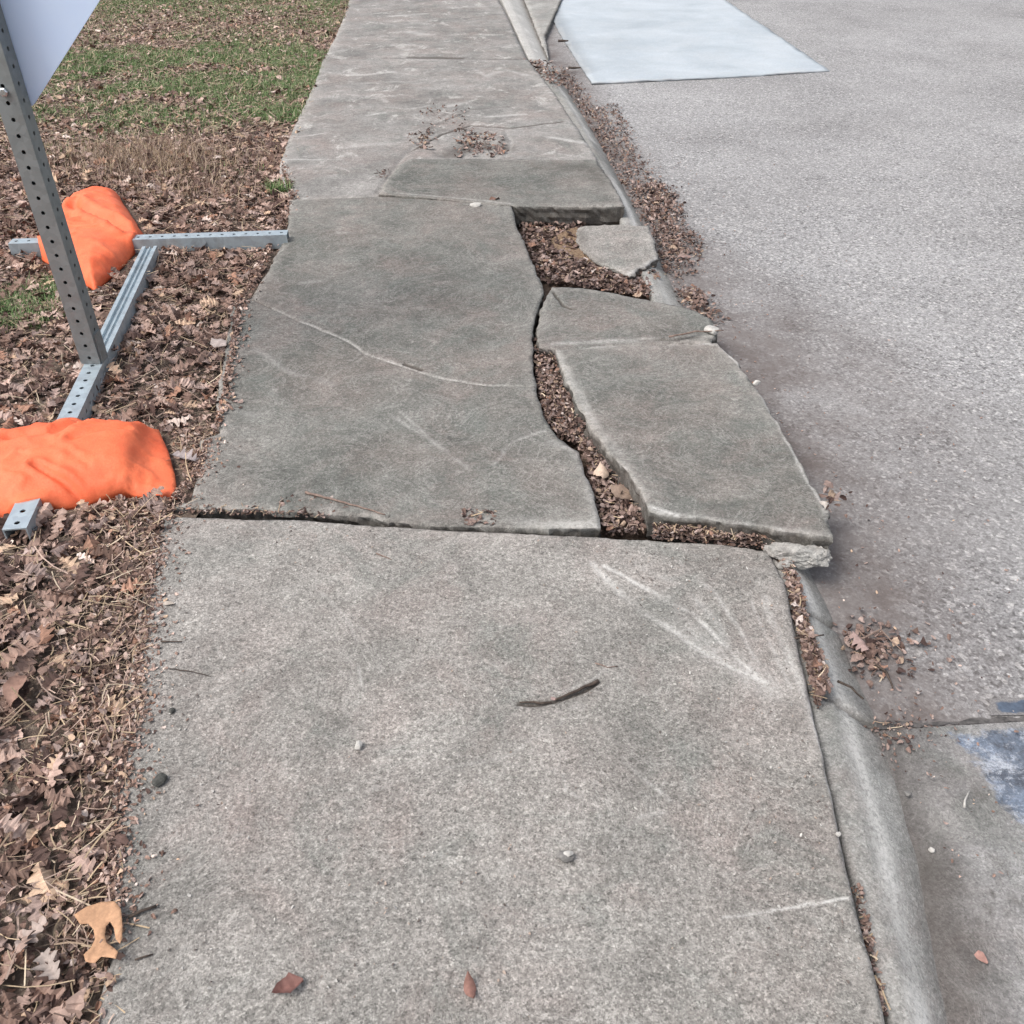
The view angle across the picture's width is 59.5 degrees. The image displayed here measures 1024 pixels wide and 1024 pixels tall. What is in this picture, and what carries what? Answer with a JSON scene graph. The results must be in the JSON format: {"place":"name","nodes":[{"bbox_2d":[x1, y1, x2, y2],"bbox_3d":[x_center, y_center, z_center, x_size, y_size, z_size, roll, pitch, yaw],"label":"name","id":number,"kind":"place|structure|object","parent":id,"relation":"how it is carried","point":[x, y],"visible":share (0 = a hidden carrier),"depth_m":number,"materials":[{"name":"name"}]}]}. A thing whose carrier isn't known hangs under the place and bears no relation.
{"place":"outdoors","nodes":[
{"label":"outdoors","id":0,"kind":"place"},
{"bbox_2d":[0,0,349,1023],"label":"verge","id":1,"kind":"structure","parent":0,"point":[32,728],"depth_m":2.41,"materials":[{"name":"brown plant"}]},
{"bbox_2d":[2,675,26,708],"bbox_3d":[-1.029,0.366,1.861,0.054,0.040,0.061,-27,45,-31],"label":"leaf","id":2,"kind":"object","parent":1,"relation":"on","point":[16,683],"visible":1,"depth_m":1.85,"materials":[{"name":"brown plant"}]},
{"bbox_2d":[8,547,35,557],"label":"leaf","id":3,"kind":"object","parent":1,"relation":"on","point":[26,550],"visible":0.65,"depth_m":2.22,"materials":[{"name":"brown plant"}]},
{"bbox_2d":[14,915,46,949],"bbox_3d":[-0.784,0.685,1.460,0.047,0.014,0.047,-11,39,-14],"label":"leaf","id":4,"kind":"object","parent":1,"relation":"on","point":[38,926],"visible":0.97,"depth_m":1.46,"materials":[{"name":"beige plant"}]},
{"bbox_2d":[30,947,59,979],"bbox_3d":[-0.732,0.711,1.410,0.043,0.026,0.059,-16,40,-19],"label":"leaf","id":5,"kind":"object","parent":1,"relation":"on","point":[51,970],"visible":1,"depth_m":1.41,"materials":[{"name":"beige plant"}]},
{"bbox_2d":[0,417,176,517],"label":"sandbag","id":6,"kind":"object","parent":1,"relation":"on","point":[68,463],"visible":1,"depth_m":2.46,"materials":[{"name":"orange fabric"}]},
{"bbox_2d":[37,186,143,292],"bbox_3d":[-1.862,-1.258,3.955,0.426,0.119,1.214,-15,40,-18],"label":"sandbag","id":7,"kind":"object","parent":1,"relation":"on","point":[104,229],"visible":0.74,"depth_m":3.83,"materials":[{"name":"orange fabric"}]},
{"bbox_2d":[74,901,121,962],"bbox_3d":[-0.665,0.685,1.458,0.068,0.016,0.118,-20,42,-25],"label":"leaf","id":8,"kind":"object","parent":1,"relation":"on","point":[98,917],"visible":1,"depth_m":1.47,"materials":[{"name":"orange plant"}]},
{"bbox_2d":[0,0,288,540],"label":"sign stand","id":9,"kind":"object","parent":1,"relation":"on","point":[38,38],"visible":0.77,"depth_m":2.65,"materials":[{"name":"metal"}]},
{"bbox_2d":[0,0,348,335],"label":"grass","id":10,"kind":"structure","parent":1,"relation":"on","point":[135,84],"depth_m":6.57,"materials":[{"name":"green plant"}]},
{"bbox_2d":[173,448,196,462],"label":"leaf","id":11,"kind":"object","parent":1,"relation":"on","point":[181,454],"visible":0.99,"depth_m":2.58,"materials":[{"name":"plant"}]},
{"bbox_2d":[210,338,225,346],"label":"leaf","id":12,"kind":"object","parent":1,"relation":"on","point":[217,342],"visible":1,"depth_m":3.13,"materials":[{"name":"beige plant"}]},
{"bbox_2d":[258,178,296,194],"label":"grass tuft","id":13,"kind":"object","parent":1,"relation":"on","point":[281,187],"visible":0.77,"depth_m":4.49,"materials":[{"name":"green plant"}]},
{"bbox_2d":[168,197,600,537],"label":"sidewalk","id":14,"kind":"structure","parent":0,"point":[386,361],"depth_m":2.91,"materials":[{"name":"concrete"}]},
{"bbox_2d":[305,491,384,514],"bbox_3d":[-0.449,-0.025,2.406,0.250,0.009,0.010,15,40,18],"label":"twig","id":15,"kind":"object","parent":14,"relation":"on","point":[318,495],"visible":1,"depth_m":2.41,"materials":[{"name":"brown wood"}]},
{"bbox_2d":[469,202,480,206],"bbox_3d":[-0.174,-1.449,4.236,0.055,0.028,0.043,0,37,0],"label":"concrete chunk","id":16,"kind":"object","parent":14,"relation":"on","point":[476,204],"visible":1,"depth_m":4.22,"materials":[{"name":"concrete"}]},
{"bbox_2d":[323,0,526,60],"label":"sidewalk","id":17,"kind":"structure","parent":0,"point":[405,30],"depth_m":7.92,"materials":[{"name":"grey concrete"}]},
{"bbox_2d":[280,60,618,226],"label":"sidewalk","id":18,"kind":"structure","parent":0,"point":[359,121],"depth_m":5.52,"materials":[{"name":"grey concrete"}]},
{"bbox_2d":[374,103,508,176],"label":"leaf litter","id":19,"kind":"object","parent":18,"relation":"on","point":[499,149],"visible":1,"depth_m":5.14,"materials":[{"name":"brown plant"}]},
{"bbox_2d":[98,517,884,1023],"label":"sidewalk","id":20,"kind":"structure","parent":0,"point":[292,787],"depth_m":1.69,"materials":[{"name":"concrete"}]},
{"bbox_2d":[127,905,156,918],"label":"twig","id":21,"kind":"object","parent":20,"relation":"on","point":[129,916],"visible":1,"depth_m":1.50,"materials":[{"name":"brown wood"}]},
{"bbox_2d":[135,953,152,960],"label":"twig","id":22,"kind":"object","parent":20,"relation":"on","point":[143,956],"visible":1,"depth_m":1.44,"materials":[{"name":"brown wood"}]},
{"bbox_2d":[151,772,166,786],"bbox_3d":[-0.673,0.511,1.709,0.024,0.016,0.029,10,38,12],"label":"pebble","id":23,"kind":"object","parent":20,"relation":"on","point":[159,779],"visible":1,"depth_m":1.70,"materials":[{"name":"grey stone"}]},
{"bbox_2d":[163,601,173,604],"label":"leaf","id":24,"kind":"object","parent":20,"relation":"on","point":[167,602],"visible":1,"depth_m":2.10,"materials":[{"name":"beige plant"}]},
{"bbox_2d":[169,668,210,676],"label":"twig","id":25,"kind":"object","parent":20,"relation":"on","point":[188,671],"visible":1,"depth_m":1.93,"materials":[{"name":"brown wood"}]},
{"bbox_2d":[271,972,303,992],"bbox_3d":[-0.351,0.741,1.401,0.035,0.018,0.037,13,39,17],"label":"leaf","id":26,"kind":"object","parent":20,"relation":"on","point":[289,982],"visible":1,"depth_m":1.41,"materials":[{"name":"plant"}]},
{"bbox_2d":[355,740,361,749],"bbox_3d":[-0.304,0.462,1.773,0.015,0.016,0.019,0,37,0],"label":"pebble","id":27,"kind":"object","parent":20,"relation":"on","point":[358,745],"visible":1,"depth_m":1.77,"materials":[{"name":"stone"}]},
{"bbox_2d":[464,971,475,997],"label":"leaf","id":28,"kind":"object","parent":20,"relation":"on","point":[469,987],"visible":1,"depth_m":1.40,"materials":[{"name":"brown plant"}]},
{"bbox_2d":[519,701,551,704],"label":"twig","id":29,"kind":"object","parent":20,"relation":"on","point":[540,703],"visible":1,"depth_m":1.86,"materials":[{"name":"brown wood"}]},
{"bbox_2d":[556,850,574,861],"bbox_3d":[0.094,0.609,1.582,0.034,0.018,0.018,0,37,0],"label":"pebble","id":30,"kind":"object","parent":20,"relation":"on","point":[561,856],"visible":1,"depth_m":1.58,"materials":[{"name":"grey stone"}]},
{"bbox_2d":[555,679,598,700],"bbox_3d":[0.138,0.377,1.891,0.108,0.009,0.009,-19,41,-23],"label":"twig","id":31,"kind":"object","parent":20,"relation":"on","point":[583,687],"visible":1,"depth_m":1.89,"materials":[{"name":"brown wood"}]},
{"bbox_2d":[517,225,661,541],"bbox_3d":[-0.706,-1.982,5.103,2.386,0.022,11.626,-2,37,-2],"label":"soil bed","id":32,"kind":"object","parent":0,"point":[640,535],"depth_m":3.03,"materials":[{"name":"brown soil"}]},
{"bbox_2d":[166,494,773,548],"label":"leaf litter","id":33,"kind":"object","parent":32,"relation":"on","point":[671,532],"visible":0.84,"depth_m":2.30,"materials":[{"name":"brown plant"}]},
{"bbox_2d":[378,159,624,224],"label":"broken slab","id":34,"kind":"structure","parent":32,"relation":"on","point":[566,192],"depth_m":4.44,"materials":[{"name":"concrete"}]},
{"bbox_2d":[518,220,660,298],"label":"leaf litter","id":35,"kind":"object","parent":32,"relation":"on","point":[594,275],"visible":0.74,"depth_m":3.79,"materials":[{"name":"brown plant"}]},
{"bbox_2d":[552,227,593,262],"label":"sand","id":36,"kind":"structure","parent":35,"relation":"on","point":[577,252],"depth_m":4.04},
{"bbox_2d":[533,337,647,535],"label":"leaf litter","id":37,"kind":"object","parent":32,"relation":"on","point":[546,372],"visible":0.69,"depth_m":2.69,"materials":[{"name":"brown plant"}]},
{"bbox_2d":[593,461,608,478],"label":"leaf","id":38,"kind":"object","parent":37,"relation":"on","point":[601,471],"visible":1,"depth_m":2.52,"materials":[{"name":"beige plant"}]},
{"bbox_2d":[610,484,632,499],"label":"leaf","id":39,"kind":"object","parent":37,"relation":"on","point":[616,490],"visible":1,"depth_m":2.47,"materials":[{"name":"brown plant"}]},
{"bbox_2d":[576,225,658,280],"bbox_3d":[0.468,-1.141,3.970,0.360,0.075,0.625,0,37,0],"label":"broken slab","id":40,"kind":"object","parent":32,"relation":"on","point":[628,250],"depth_m":3.96,"materials":[{"name":"concrete"}]},
{"bbox_2d":[535,287,716,363],"bbox_3d":[0.410,-0.687,3.323,0.653,0.091,0.544,0,37,0],"label":"broken slab","id":41,"kind":"object","parent":32,"relation":"on","point":[574,318],"depth_m":3.25,"materials":[{"name":"concrete"}]},
{"bbox_2d":[669,330,723,337],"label":"twig","id":42,"kind":"object","parent":41,"relation":"on","point":[674,335],"visible":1,"depth_m":3.15,"materials":[{"name":"wood"}]},
{"bbox_2d":[704,325,718,334],"bbox_3d":[0.708,-0.644,3.181,0.053,0.033,0.052,0,37,0],"label":"concrete chunk","id":43,"kind":"object","parent":41,"relation":"on","point":[710,328],"visible":0.98,"depth_m":3.17,"materials":[{"name":"concrete"}]},
{"bbox_2d":[554,343,832,553],"bbox_3d":[0.506,-0.211,2.684,0.613,0.135,1.146,-4,38,-5],"label":"broken slab","id":44,"kind":"object","parent":32,"relation":"on","point":[683,435],"depth_m":2.59,"materials":[{"name":"concrete"}]},
{"bbox_2d":[774,558,890,1016],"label":"leaf litter","id":45,"kind":"object","parent":32,"relation":"on","point":[817,666],"visible":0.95,"depth_m":1.96,"materials":[{"name":"brown plant"}]},
{"bbox_2d":[553,0,829,84],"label":"driveway apron","id":46,"kind":"object","parent":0,"point":[623,41],"visible":0.92,"depth_m":7.99,"materials":[{"name":"concrete"}]},
{"bbox_2d":[523,0,1023,731],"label":"road","id":47,"kind":"structure","parent":0,"point":[897,166],"depth_m":3.86,"materials":[{"name":"grey asphalt"}]},
{"bbox_2d":[523,0,561,58],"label":"curb wing","id":48,"kind":"structure","parent":47,"relation":"on","point":[541,13],"depth_m":9.00,"materials":[{"name":"grey concrete"}]},
{"bbox_2d":[104,133,1023,1016],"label":"grit","id":49,"kind":"object","parent":47,"relation":"on","point":[138,679],"visible":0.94,"depth_m":1.96,"materials":[{"name":"brown stone"}]},
{"bbox_2d":[523,58,852,517],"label":"leaf litter","id":50,"kind":"object","parent":47,"relation":"on","point":[832,496],"visible":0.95,"depth_m":4.56,"materials":[{"name":"brown plant"}]},
{"bbox_2d":[499,0,947,1023],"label":"curb","id":51,"kind":"structure","parent":47,"relation":"on","point":[881,862],"depth_m":1.73,"materials":[{"name":"concrete"}]},
{"bbox_2d":[775,558,794,569],"bbox_3d":[0.681,0.135,2.236,0.042,0.036,0.034,-22,43,-26],"label":"concrete chunk","id":52,"kind":"object","parent":51,"relation":"on","point":[779,565],"visible":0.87,"depth_m":2.22,"materials":[{"name":"grey concrete"}]},
{"bbox_2d":[763,542,829,568],"bbox_3d":[0.715,0.104,2.255,0.164,0.062,0.058,7,38,9],"label":"concrete chunk","id":53,"kind":"object","parent":51,"relation":"on","point":[799,555],"visible":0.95,"depth_m":2.23,"materials":[{"name":"grey concrete"}]},
{"bbox_2d":[807,546,832,566],"bbox_3d":[0.767,0.113,2.244,0.073,0.057,0.050,-10,39,-13],"label":"concrete chunk","id":54,"kind":"object","parent":53,"relation":"on","point":[816,559],"visible":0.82,"depth_m":2.22,"materials":[{"name":"grey concrete"}]},
{"bbox_2d":[794,634,823,638],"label":"twig","id":55,"kind":"object","parent":51,"relation":"on","point":[797,637],"visible":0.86,"depth_m":2.02,"materials":[{"name":"brown wood"}]},
{"bbox_2d":[837,680,863,699],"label":"twig","id":56,"kind":"object","parent":51,"relation":"on","point":[851,687],"visible":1,"depth_m":1.94,"materials":[{"name":"brown wood"}]},
{"bbox_2d":[753,380,760,385],"bbox_3d":[0.782,-0.415,2.870,0.026,0.015,0.020,-21,42,-25],"label":"concrete chunk","id":57,"kind":"object","parent":47,"relation":"on","point":[756,382],"visible":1,"depth_m":2.86,"materials":[{"name":"concrete"}]},
{"bbox_2d":[873,662,892,688],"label":"twig","id":58,"kind":"object","parent":47,"relation":"on","point":[883,670],"visible":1,"depth_m":2.05,"materials":[{"name":"brown wood"}]},
{"bbox_2d":[832,601,959,771],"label":"leaf litter","id":59,"kind":"object","parent":47,"relation":"on","point":[871,643],"visible":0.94,"depth_m":2.09,"materials":[{"name":"brown plant"}]},
{"bbox_2d":[850,631,868,650],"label":"leaf","id":60,"kind":"object","parent":59,"relation":"on","point":[859,641],"visible":1,"depth_m":2.10,"materials":[{"name":"brown plant"}]},
{"bbox_2d":[860,629,902,651],"bbox_3d":[0.871,0.311,2.107,0.066,0.006,0.079,-17,40,-21],"label":"twig","id":61,"kind":"object","parent":59,"relation":"on","point":[874,632],"visible":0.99,"depth_m":2.13,"materials":[{"name":"brown wood"}]},
{"bbox_2d":[872,722,1023,1023],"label":"gutter","id":62,"kind":"object","parent":47,"relation":"on","point":[973,910],"visible":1,"depth_m":1.70,"materials":[{"name":"concrete"}]},
{"bbox_2d":[904,791,911,796],"bbox_3d":[0.789,0.561,1.785,0.015,0.009,0.012,0,37,0],"label":"pebble","id":63,"kind":"object","parent":62,"relation":"on","point":[907,793],"visible":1,"depth_m":1.78,"materials":[{"name":"grey stone"}]},
{"bbox_2d":[928,847,934,852],"bbox_3d":[0.795,0.640,1.698,0.011,0.010,0.012,0,37,0],"label":"pebble","id":64,"kind":"object","parent":62,"relation":"on","point":[931,849],"visible":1,"depth_m":1.69,"materials":[{"name":"stone"}]},
{"bbox_2d":[963,790,969,807],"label":"twig","id":65,"kind":"object","parent":62,"relation":"on","point":[964,804],"visible":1,"depth_m":1.76,"materials":[{"name":"plant"}]},
{"bbox_2d":[974,950,987,963],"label":"leaf","id":66,"kind":"object","parent":62,"relation":"on","point":[980,955],"visible":1,"depth_m":1.53,"materials":[{"name":"plant"}]},
{"bbox_2d":[876,716,1023,728],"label":"road joint","id":67,"kind":"object","parent":47,"relation":"on","point":[997,719],"visible":1,"depth_m":1.95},
{"bbox_2d":[989,698,1023,714],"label":"road marking","id":68,"kind":"object","parent":47,"relation":"on","point":[1003,706],"visible":1,"depth_m":1.98,"materials":[{"name":"blue paint"}]},
{"bbox_2d":[819,501,827,508],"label":"leaf","id":69,"kind":"object","parent":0,"point":[824,503],"visible":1,"depth_m":2.31,"materials":[{"name":"plant"}]}
]}

